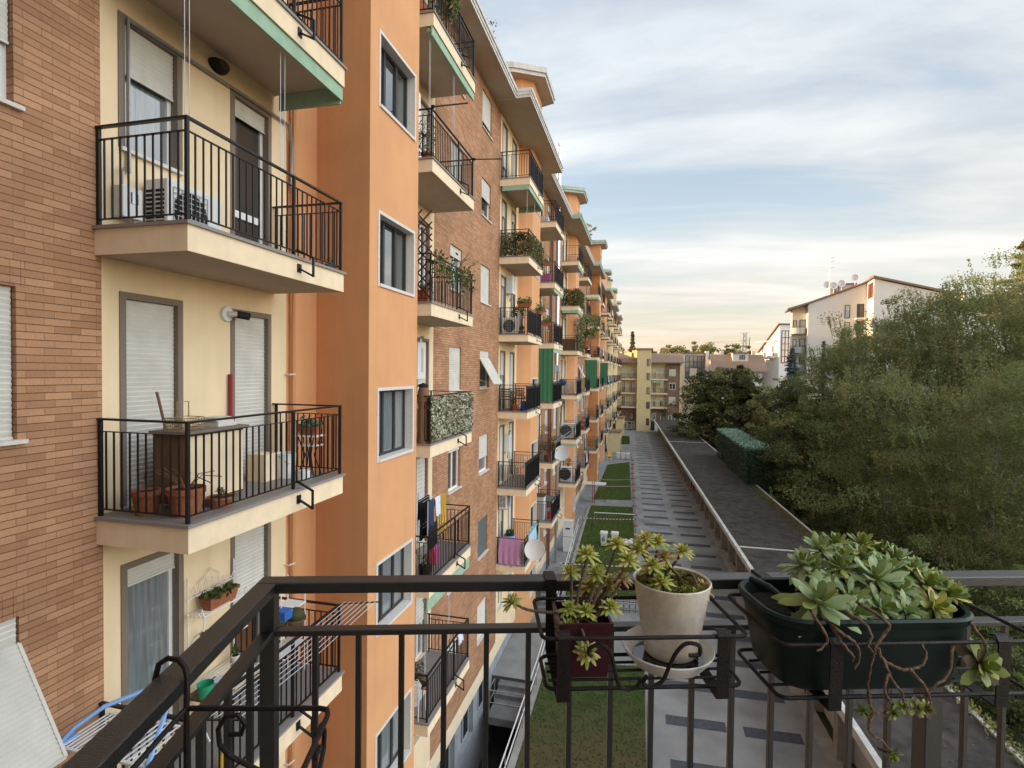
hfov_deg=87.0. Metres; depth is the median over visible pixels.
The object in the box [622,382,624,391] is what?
balcony door
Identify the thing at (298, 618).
flower pot
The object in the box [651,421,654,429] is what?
door
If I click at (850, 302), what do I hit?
white apartment house
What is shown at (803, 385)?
birch tree
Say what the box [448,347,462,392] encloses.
window
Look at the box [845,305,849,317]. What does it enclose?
window
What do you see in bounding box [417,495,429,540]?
laundry
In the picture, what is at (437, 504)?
laundry
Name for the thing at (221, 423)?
newspaper
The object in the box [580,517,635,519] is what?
barrier tape
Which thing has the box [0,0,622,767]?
apartment building
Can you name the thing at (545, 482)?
window
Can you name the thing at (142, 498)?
flower pot
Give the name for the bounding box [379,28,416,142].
stair window
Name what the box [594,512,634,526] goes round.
guard bar
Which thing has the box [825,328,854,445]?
dark conifer
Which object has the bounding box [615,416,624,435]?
shed
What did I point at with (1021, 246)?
cedar tree
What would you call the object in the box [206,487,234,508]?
flower pot
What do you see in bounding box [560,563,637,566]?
barrier tape
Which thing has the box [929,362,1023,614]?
birch tree
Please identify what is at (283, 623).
flower pot
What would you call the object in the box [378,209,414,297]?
stair window
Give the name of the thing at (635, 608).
iron fence
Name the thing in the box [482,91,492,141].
window
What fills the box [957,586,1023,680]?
shrub
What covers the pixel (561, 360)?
balcony door
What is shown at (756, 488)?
moss
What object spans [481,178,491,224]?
window
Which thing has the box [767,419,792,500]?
blue spruce
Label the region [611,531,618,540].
waste bin
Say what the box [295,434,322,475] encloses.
plant stand
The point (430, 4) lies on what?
balcony door
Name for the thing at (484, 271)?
window
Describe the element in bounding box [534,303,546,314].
planter
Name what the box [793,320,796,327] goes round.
window
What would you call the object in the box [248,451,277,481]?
storage box
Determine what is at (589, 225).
roof plant
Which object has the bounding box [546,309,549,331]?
window
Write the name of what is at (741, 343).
tower crane
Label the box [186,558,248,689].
wall shelf
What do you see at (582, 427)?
flower pot
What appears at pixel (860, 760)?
garage door
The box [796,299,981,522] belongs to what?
birch tree
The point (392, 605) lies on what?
stair window
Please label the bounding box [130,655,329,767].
plant holder
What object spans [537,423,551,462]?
lattice screen
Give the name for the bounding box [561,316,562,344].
balcony door
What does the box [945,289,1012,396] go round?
distant house
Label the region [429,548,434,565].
laundry
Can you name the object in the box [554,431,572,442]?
drying pole
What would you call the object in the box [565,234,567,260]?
balcony door
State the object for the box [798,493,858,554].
shrub
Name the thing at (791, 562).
fallen leaves
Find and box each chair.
[414,680,425,721]
[500,389,512,410]
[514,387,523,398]
[516,455,526,477]
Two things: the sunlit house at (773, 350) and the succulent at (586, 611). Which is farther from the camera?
the sunlit house at (773, 350)
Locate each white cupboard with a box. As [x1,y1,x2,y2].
[418,93,420,157]
[537,493,546,520]
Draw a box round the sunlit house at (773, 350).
[755,323,789,417]
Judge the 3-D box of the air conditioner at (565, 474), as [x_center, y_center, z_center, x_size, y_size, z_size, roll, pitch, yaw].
[3.721,6.271,37.656,0.874,1.100,0.385,1,1,14]
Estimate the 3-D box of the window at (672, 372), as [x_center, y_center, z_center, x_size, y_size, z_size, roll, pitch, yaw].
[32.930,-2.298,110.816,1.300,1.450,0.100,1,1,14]
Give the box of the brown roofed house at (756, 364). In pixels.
[708,351,768,428]
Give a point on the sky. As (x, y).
(724, 153)
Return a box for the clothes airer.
[416,492,440,567]
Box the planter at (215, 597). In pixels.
[195,581,240,610]
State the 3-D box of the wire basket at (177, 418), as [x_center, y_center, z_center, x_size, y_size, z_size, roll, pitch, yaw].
[-3.712,0.348,6.115,0.248,0.309,0.327,1,1,14]
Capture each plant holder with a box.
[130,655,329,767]
[532,571,746,702]
[727,569,1023,710]
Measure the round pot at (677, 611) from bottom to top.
0.173 m
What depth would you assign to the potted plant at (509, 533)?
21.84 m
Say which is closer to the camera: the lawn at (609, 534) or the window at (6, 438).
the window at (6, 438)
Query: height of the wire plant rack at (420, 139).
1.200 m
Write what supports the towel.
hanging from the apartment building
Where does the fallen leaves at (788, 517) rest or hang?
on the garage row
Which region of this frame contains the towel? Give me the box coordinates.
[498,537,520,566]
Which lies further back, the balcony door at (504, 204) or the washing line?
the balcony door at (504, 204)
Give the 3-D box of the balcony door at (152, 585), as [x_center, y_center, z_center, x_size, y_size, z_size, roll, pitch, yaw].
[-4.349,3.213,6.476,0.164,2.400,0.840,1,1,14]
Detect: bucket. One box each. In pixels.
[196,679,214,699]
[277,451,295,478]
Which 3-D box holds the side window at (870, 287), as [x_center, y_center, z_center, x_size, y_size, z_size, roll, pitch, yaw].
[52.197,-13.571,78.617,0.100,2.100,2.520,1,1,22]
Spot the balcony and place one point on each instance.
(115, 740)
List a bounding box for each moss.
[725,464,770,499]
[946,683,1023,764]
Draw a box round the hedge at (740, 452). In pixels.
[715,428,776,496]
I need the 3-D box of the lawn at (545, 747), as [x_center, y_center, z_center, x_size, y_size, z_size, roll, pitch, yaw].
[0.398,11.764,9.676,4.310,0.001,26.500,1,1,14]
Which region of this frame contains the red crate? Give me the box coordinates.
[547,511,550,519]
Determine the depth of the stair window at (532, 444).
26.63 m
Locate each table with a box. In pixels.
[190,676,222,741]
[546,496,554,501]
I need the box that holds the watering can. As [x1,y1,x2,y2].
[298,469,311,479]
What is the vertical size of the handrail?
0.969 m
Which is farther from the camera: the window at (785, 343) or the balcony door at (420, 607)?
the window at (785, 343)
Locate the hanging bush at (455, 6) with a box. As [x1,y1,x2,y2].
[431,0,462,26]
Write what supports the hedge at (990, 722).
on the ground at (825, 722)
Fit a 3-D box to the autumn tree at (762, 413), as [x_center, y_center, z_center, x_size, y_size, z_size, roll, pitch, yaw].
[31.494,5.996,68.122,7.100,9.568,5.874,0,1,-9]
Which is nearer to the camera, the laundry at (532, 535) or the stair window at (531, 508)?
the laundry at (532, 535)
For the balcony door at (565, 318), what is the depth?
39.70 m
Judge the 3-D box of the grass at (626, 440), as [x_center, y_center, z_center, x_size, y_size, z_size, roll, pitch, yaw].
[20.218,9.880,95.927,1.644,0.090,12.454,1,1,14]
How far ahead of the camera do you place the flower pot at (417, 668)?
13.11 m
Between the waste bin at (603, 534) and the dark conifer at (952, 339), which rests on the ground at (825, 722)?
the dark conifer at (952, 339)
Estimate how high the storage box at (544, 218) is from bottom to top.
0.350 m
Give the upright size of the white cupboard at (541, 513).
1.300 m
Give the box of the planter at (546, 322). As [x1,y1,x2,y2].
[541,315,551,325]
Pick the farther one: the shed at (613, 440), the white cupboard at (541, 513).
the shed at (613, 440)
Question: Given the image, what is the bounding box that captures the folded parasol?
[228,374,232,415]
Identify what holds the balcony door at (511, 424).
in the apartment building
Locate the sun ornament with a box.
[516,231,525,241]
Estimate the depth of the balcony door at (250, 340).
8.06 m
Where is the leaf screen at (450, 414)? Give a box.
[430,392,473,441]
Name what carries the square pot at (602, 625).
in the plant holder at (718, 685)
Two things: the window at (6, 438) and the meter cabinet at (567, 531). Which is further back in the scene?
the meter cabinet at (567, 531)
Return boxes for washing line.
[207,601,380,720]
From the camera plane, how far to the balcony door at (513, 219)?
23.85 m
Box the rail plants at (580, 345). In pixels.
[575,333,584,351]
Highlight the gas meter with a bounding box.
[114,167,142,222]
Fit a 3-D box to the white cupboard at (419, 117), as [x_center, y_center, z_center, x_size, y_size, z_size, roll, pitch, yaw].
[-2.380,-5.678,11.944,0.512,1.700,0.600,1,1,14]
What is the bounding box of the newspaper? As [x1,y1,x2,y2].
[199,416,236,426]
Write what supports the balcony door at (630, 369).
in the apartment block
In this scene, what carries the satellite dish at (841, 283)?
on the white apartment house at (850, 302)
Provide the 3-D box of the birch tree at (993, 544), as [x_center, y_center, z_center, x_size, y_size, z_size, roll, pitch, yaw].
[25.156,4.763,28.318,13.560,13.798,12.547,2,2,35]
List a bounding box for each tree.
[574,312,608,348]
[627,331,635,351]
[653,344,690,352]
[657,365,777,451]
[690,341,720,353]
[718,343,750,354]
[731,378,802,425]
[741,394,782,438]
[746,372,868,506]
[750,407,901,531]
[760,327,901,513]
[769,360,1012,593]
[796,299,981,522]
[824,270,1023,552]
[834,313,1005,474]
[840,345,1023,635]
[876,264,1023,555]
[907,266,1023,481]
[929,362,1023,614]
[931,246,1023,546]
[954,239,1023,474]
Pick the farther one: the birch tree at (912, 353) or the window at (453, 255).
the birch tree at (912, 353)
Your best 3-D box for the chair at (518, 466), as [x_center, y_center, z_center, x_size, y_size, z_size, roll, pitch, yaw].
[0.383,3.615,23.743,0.445,0.920,0.407,1,1,14]
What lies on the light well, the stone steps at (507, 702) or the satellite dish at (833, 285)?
the stone steps at (507, 702)
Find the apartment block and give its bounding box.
[617,348,683,430]
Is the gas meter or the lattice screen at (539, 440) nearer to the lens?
the gas meter
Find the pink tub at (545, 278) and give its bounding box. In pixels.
[541,273,550,281]
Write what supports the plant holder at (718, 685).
attached to the balcony
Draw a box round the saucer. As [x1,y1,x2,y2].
[621,625,714,678]
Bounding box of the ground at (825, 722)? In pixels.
[414,429,1023,767]
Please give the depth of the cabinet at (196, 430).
6.16 m
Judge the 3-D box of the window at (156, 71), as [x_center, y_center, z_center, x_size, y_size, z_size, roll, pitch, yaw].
[-4.253,-3.332,6.314,0.200,1.505,0.840,1,1,14]
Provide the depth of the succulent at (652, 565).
1.23 m
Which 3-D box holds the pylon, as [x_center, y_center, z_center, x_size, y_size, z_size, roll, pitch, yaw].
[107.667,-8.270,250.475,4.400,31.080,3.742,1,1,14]
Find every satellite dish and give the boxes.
[524,539,543,561]
[555,445,568,464]
[824,281,830,291]
[830,282,837,292]
[838,280,845,289]
[851,274,858,280]
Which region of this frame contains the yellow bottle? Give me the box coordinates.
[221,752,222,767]
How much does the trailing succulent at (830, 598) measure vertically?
0.387 m
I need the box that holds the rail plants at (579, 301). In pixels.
[562,288,584,310]
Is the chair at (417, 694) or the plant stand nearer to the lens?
the plant stand
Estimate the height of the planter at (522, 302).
0.500 m
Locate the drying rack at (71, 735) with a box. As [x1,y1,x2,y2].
[61,688,180,767]
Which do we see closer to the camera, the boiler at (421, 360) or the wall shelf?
the wall shelf
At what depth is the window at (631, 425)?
113.50 m
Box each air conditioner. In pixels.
[145,178,220,229]
[499,495,510,509]
[502,318,521,333]
[560,423,574,438]
[560,465,571,482]
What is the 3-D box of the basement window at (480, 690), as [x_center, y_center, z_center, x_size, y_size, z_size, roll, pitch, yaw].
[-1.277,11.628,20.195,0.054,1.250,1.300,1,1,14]
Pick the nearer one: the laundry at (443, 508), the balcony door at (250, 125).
the balcony door at (250, 125)
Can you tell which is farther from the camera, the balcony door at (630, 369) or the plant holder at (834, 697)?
the balcony door at (630, 369)
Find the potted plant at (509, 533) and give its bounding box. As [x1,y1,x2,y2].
[504,529,515,537]
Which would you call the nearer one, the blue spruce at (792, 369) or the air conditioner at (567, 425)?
the air conditioner at (567, 425)
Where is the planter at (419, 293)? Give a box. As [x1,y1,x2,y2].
[417,280,433,301]
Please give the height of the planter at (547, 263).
0.526 m
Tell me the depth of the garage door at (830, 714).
18.52 m
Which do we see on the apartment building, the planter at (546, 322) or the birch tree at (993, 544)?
the planter at (546, 322)
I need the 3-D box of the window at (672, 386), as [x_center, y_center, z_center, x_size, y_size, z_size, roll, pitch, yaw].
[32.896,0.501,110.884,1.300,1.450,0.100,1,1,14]
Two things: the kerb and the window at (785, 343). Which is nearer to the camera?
the kerb
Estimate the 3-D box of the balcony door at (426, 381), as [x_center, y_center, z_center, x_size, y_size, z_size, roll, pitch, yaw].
[-2.416,0.000,14.153,0.164,2.400,0.840,1,1,14]
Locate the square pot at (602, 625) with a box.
[552,601,613,677]
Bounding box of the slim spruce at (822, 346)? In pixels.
[806,341,832,457]
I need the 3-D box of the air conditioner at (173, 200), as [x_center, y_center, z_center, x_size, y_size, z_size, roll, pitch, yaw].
[-3.936,-1.999,6.499,0.352,0.670,0.806,1,1,14]
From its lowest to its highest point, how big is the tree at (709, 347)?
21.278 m
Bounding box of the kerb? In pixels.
[507,506,589,767]
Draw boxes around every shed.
[607,429,621,451]
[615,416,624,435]
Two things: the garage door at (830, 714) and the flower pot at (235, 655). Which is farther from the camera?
the garage door at (830, 714)
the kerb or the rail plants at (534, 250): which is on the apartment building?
the rail plants at (534, 250)
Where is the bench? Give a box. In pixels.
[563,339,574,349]
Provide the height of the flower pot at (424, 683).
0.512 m
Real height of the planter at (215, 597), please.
0.251 m
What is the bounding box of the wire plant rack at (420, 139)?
[418,112,436,153]
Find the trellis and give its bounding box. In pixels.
[417,209,432,299]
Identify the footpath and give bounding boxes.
[631,430,829,767]
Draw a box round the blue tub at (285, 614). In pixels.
[279,606,291,621]
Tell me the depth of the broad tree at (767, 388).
80.32 m
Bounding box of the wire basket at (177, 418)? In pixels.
[163,401,204,429]
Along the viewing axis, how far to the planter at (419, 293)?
11.76 m
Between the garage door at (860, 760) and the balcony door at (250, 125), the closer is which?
the balcony door at (250, 125)
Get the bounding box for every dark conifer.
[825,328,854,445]
[933,304,968,478]
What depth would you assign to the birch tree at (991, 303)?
37.08 m
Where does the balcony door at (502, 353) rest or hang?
in the apartment building
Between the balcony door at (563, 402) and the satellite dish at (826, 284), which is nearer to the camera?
the balcony door at (563, 402)
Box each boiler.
[417,336,425,387]
[504,430,511,457]
[506,273,515,301]
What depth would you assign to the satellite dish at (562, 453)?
28.26 m
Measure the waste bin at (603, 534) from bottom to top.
0.992 m
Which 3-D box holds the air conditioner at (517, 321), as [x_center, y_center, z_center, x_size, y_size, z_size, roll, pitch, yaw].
[-0.013,-2.318,21.706,0.756,0.670,0.331,1,1,14]
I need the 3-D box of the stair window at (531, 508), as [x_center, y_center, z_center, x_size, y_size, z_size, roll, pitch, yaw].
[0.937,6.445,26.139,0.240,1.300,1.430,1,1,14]
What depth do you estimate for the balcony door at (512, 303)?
23.97 m
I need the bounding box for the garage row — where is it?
[653,419,1023,767]
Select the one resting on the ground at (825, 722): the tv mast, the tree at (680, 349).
the tree at (680, 349)
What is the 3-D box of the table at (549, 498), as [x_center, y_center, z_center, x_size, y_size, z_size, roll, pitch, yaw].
[1.852,6.578,29.136,0.800,0.850,1.200,1,1,14]
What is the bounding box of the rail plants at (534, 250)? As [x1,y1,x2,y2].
[501,231,545,267]
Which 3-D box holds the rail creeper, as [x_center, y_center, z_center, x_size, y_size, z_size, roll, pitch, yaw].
[-1.306,-2.742,13.027,0.387,1.201,3.047,1,1,14]
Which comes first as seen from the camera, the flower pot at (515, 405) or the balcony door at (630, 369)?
the flower pot at (515, 405)
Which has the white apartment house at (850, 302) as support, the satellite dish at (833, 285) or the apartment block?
the satellite dish at (833, 285)
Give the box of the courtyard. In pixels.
[492,430,646,752]
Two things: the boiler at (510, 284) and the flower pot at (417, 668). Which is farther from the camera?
the boiler at (510, 284)
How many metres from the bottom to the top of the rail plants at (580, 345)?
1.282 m
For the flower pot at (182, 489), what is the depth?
5.72 m
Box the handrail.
[499,519,578,767]
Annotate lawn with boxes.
[515,665,645,767]
[559,505,635,595]
[595,462,630,499]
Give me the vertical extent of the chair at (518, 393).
0.920 m
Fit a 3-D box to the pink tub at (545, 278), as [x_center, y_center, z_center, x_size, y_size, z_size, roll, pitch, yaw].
[1.753,-5.409,27.748,0.450,0.500,0.250,1,1,14]
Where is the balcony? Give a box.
[61,570,1023,767]
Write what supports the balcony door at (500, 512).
in the apartment building
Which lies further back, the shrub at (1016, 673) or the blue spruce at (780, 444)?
the blue spruce at (780, 444)
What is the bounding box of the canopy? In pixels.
[582,481,605,502]
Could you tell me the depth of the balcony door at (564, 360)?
39.76 m
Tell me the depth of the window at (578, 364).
48.30 m
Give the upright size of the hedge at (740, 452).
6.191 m
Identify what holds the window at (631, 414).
in the apartment block
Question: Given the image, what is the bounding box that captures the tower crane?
[724,337,749,354]
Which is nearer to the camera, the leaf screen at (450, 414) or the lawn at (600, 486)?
the leaf screen at (450, 414)
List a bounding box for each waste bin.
[600,530,607,545]
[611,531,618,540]
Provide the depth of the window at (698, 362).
119.72 m
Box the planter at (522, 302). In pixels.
[516,296,531,306]
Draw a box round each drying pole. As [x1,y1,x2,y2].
[431,102,467,108]
[473,158,501,160]
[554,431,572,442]
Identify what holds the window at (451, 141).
in the apartment building
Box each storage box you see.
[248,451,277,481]
[540,216,549,220]
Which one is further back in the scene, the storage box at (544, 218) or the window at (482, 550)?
the storage box at (544, 218)
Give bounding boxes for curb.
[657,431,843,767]
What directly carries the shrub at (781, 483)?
on the ground at (825, 722)
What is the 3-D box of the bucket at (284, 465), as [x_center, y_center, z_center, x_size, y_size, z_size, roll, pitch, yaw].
[-3.299,1.182,7.865,0.320,0.360,0.315,1,1,14]
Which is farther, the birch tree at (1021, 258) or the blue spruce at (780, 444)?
the blue spruce at (780, 444)
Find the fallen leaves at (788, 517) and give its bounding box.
[756,493,812,548]
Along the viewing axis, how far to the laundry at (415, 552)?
11.70 m
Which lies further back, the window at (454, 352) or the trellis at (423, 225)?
the window at (454, 352)
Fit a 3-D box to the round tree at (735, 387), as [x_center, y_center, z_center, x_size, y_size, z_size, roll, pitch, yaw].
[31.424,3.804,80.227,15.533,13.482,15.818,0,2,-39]
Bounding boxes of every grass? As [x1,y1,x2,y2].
[621,436,629,443]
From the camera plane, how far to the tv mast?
83.88 m
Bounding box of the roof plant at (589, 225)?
[586,223,596,240]
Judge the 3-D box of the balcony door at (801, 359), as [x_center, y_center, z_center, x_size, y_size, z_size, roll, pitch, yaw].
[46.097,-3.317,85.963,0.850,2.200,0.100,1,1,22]
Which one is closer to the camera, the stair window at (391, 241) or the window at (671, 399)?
the stair window at (391, 241)
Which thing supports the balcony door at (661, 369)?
in the apartment block
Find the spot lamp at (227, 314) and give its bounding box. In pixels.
[220,306,250,321]
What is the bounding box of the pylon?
[742,333,746,351]
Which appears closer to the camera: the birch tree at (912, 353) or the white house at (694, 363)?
the birch tree at (912, 353)
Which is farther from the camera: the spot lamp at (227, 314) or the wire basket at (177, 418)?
the spot lamp at (227, 314)
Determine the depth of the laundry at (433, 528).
12.21 m
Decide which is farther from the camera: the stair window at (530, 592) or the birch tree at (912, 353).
the birch tree at (912, 353)
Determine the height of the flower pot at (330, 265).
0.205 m
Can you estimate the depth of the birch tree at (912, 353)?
39.53 m
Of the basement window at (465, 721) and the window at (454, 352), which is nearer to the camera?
the window at (454, 352)
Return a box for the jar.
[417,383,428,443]
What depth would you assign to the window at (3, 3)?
4.88 m
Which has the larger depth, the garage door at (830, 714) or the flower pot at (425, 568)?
the garage door at (830, 714)
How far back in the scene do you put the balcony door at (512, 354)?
24.00 m
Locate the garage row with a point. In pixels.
(867, 753)
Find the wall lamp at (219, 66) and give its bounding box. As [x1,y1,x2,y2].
[208,57,229,75]
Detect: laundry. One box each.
[415,538,416,566]
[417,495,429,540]
[426,498,433,526]
[428,521,437,548]
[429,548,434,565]
[434,495,440,515]
[437,493,445,533]
[456,634,463,644]
[527,523,537,538]
[527,527,535,541]
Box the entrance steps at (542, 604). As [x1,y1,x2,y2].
[537,566,561,609]
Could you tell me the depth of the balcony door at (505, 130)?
22.13 m
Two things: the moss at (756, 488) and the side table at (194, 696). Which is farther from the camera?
the moss at (756, 488)
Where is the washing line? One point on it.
(234, 719)
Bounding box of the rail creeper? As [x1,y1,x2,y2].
[432,249,479,293]
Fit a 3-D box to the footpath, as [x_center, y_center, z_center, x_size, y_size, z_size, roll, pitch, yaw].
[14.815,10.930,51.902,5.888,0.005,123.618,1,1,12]
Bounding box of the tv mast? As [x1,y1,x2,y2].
[829,257,834,294]
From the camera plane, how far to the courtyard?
26.79 m
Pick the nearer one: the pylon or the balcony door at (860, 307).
the balcony door at (860, 307)
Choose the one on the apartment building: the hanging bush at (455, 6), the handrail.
the hanging bush at (455, 6)
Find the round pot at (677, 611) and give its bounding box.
[633,565,711,663]
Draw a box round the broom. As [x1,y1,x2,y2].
[155,392,166,427]
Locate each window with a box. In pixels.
[0,0,24,111]
[0,285,28,445]
[0,617,67,767]
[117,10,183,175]
[375,538,412,637]
[375,687,411,767]
[377,386,413,462]
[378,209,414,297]
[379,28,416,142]
[446,743,449,767]
[447,447,461,494]
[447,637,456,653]
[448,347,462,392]
[450,244,461,294]
[451,141,461,177]
[461,707,468,745]
[476,597,484,645]
[477,516,488,560]
[477,680,482,712]
[478,434,489,475]
[479,351,502,389]
[480,265,490,306]
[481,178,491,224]
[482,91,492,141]
[497,592,502,611]
[529,561,535,598]
[530,501,535,529]
[531,440,536,457]
[544,468,546,485]
[545,410,547,433]
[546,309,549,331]
[553,408,555,428]
[578,364,584,377]
[627,421,634,428]
[629,412,633,419]
[669,369,675,375]
[669,383,675,389]
[669,397,674,403]
[685,355,704,377]
[781,330,789,362]
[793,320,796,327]
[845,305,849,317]
[868,282,872,298]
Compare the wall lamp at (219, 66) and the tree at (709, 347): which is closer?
the wall lamp at (219, 66)
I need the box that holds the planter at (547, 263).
[543,256,550,265]
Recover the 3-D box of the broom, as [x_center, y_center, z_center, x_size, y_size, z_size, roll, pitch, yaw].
[-3.861,0.742,6.109,0.493,1.300,0.240,1,1,14]
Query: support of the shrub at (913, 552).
on the ground at (825, 722)
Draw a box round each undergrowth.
[789,498,1023,750]
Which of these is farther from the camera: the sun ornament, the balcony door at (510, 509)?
the balcony door at (510, 509)
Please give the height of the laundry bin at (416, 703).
0.510 m
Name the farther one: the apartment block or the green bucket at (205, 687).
the apartment block
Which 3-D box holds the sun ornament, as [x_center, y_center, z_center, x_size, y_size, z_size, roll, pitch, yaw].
[0.343,-5.734,21.002,0.482,0.482,0.038,1,1,14]
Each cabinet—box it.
[149,424,248,503]
[563,519,573,551]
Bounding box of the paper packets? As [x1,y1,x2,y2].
[214,674,224,685]
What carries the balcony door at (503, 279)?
in the apartment building
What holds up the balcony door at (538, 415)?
in the apartment building
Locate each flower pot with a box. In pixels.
[131,487,160,515]
[149,467,221,517]
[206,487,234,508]
[231,644,240,662]
[279,621,287,637]
[287,607,305,625]
[324,257,333,267]
[414,659,423,679]
[417,553,432,574]
[417,673,426,695]
[421,151,430,156]
[509,306,526,317]
[510,398,517,410]
[518,325,524,333]
[520,395,525,410]
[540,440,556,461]
[581,417,584,429]
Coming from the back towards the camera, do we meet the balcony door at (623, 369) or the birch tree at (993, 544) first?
the balcony door at (623, 369)
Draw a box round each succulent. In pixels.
[501,535,640,669]
[627,529,714,605]
[771,531,1009,762]
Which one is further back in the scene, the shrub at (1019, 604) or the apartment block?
the apartment block
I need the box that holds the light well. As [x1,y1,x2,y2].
[478,675,534,767]
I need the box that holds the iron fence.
[557,591,638,612]
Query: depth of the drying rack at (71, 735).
5.19 m
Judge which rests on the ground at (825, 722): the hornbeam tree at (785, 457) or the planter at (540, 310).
the hornbeam tree at (785, 457)
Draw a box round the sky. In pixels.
[478,0,1023,354]
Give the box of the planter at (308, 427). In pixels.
[295,415,322,435]
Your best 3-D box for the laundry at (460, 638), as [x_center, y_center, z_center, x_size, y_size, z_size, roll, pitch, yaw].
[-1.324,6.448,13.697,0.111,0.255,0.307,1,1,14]
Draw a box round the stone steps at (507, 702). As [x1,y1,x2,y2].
[488,678,533,729]
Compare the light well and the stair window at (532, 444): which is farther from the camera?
the stair window at (532, 444)
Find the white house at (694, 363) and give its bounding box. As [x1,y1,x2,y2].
[681,351,708,424]
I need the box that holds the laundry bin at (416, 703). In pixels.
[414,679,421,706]
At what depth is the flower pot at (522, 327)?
21.40 m
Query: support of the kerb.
on the ground at (825, 722)
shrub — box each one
[772,466,808,514]
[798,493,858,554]
[888,548,919,556]
[945,563,1023,675]
[952,628,1023,737]
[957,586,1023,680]
[969,518,1023,636]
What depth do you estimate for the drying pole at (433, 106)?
11.46 m
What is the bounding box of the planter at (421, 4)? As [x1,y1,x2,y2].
[420,0,431,11]
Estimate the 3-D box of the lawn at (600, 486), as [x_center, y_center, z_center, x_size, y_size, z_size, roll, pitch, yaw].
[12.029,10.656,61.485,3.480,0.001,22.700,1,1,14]
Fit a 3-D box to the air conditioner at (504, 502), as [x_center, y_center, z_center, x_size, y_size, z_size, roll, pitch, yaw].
[-0.282,4.723,22.021,0.352,0.650,0.806,1,1,14]
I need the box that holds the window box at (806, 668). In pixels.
[738,576,973,689]
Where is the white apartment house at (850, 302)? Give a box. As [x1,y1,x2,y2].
[785,275,957,416]
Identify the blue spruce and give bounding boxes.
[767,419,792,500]
[771,347,809,453]
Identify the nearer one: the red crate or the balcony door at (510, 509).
the balcony door at (510, 509)
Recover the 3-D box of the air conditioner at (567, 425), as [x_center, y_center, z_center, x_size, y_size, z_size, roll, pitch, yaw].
[3.866,3.257,37.608,0.974,1.050,0.440,1,1,14]
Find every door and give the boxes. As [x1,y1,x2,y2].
[119,291,182,507]
[120,551,183,767]
[230,88,271,246]
[230,308,270,474]
[230,522,270,690]
[415,597,426,659]
[416,337,428,430]
[416,457,427,546]
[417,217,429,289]
[420,97,430,156]
[425,0,431,9]
[498,501,503,549]
[499,424,504,482]
[500,274,505,333]
[500,350,505,408]
[501,198,506,255]
[502,121,507,177]
[508,421,513,477]
[508,496,512,529]
[509,352,514,406]
[510,285,515,317]
[511,210,515,255]
[512,137,516,176]
[537,415,539,451]
[560,360,562,378]
[560,406,561,428]
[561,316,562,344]
[563,402,564,422]
[564,318,565,338]
[564,360,565,379]
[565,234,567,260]
[565,275,566,304]
[622,368,625,377]
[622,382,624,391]
[629,368,632,377]
[629,382,632,391]
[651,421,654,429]
[653,383,655,392]
[660,368,663,377]
[799,320,805,327]
[799,339,804,346]
[799,356,804,364]
[824,692,833,726]
[854,741,869,767]
[857,304,863,317]
[857,321,863,334]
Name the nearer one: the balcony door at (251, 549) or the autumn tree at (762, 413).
the balcony door at (251, 549)
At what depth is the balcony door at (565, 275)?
39.50 m
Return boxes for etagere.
[279,574,305,669]
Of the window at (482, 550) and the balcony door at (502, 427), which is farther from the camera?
the balcony door at (502, 427)
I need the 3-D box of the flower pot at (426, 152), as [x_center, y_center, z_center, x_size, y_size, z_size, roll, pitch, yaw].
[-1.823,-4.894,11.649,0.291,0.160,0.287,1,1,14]
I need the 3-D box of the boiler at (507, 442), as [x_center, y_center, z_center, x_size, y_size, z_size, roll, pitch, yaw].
[-0.166,2.544,22.723,0.256,1.213,0.400,1,1,14]
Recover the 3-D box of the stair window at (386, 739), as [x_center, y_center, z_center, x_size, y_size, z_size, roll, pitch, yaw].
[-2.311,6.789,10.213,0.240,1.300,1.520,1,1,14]
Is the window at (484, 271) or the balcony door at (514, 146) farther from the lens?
the balcony door at (514, 146)
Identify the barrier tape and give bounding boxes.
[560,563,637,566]
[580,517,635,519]
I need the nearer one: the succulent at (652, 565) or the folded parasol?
the succulent at (652, 565)
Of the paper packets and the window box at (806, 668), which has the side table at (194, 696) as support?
the paper packets
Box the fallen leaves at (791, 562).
[673,444,1016,767]
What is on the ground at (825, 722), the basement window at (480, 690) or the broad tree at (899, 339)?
the broad tree at (899, 339)
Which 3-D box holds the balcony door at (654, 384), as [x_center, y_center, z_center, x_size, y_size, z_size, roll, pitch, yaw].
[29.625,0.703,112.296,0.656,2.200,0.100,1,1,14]
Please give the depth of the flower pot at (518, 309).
21.85 m
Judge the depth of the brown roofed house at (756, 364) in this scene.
113.18 m
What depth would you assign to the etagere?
8.22 m
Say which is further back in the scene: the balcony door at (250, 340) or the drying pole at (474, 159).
the drying pole at (474, 159)
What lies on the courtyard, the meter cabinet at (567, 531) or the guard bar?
the meter cabinet at (567, 531)
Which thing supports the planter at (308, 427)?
on the plant stand
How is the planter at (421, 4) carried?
on the apartment building

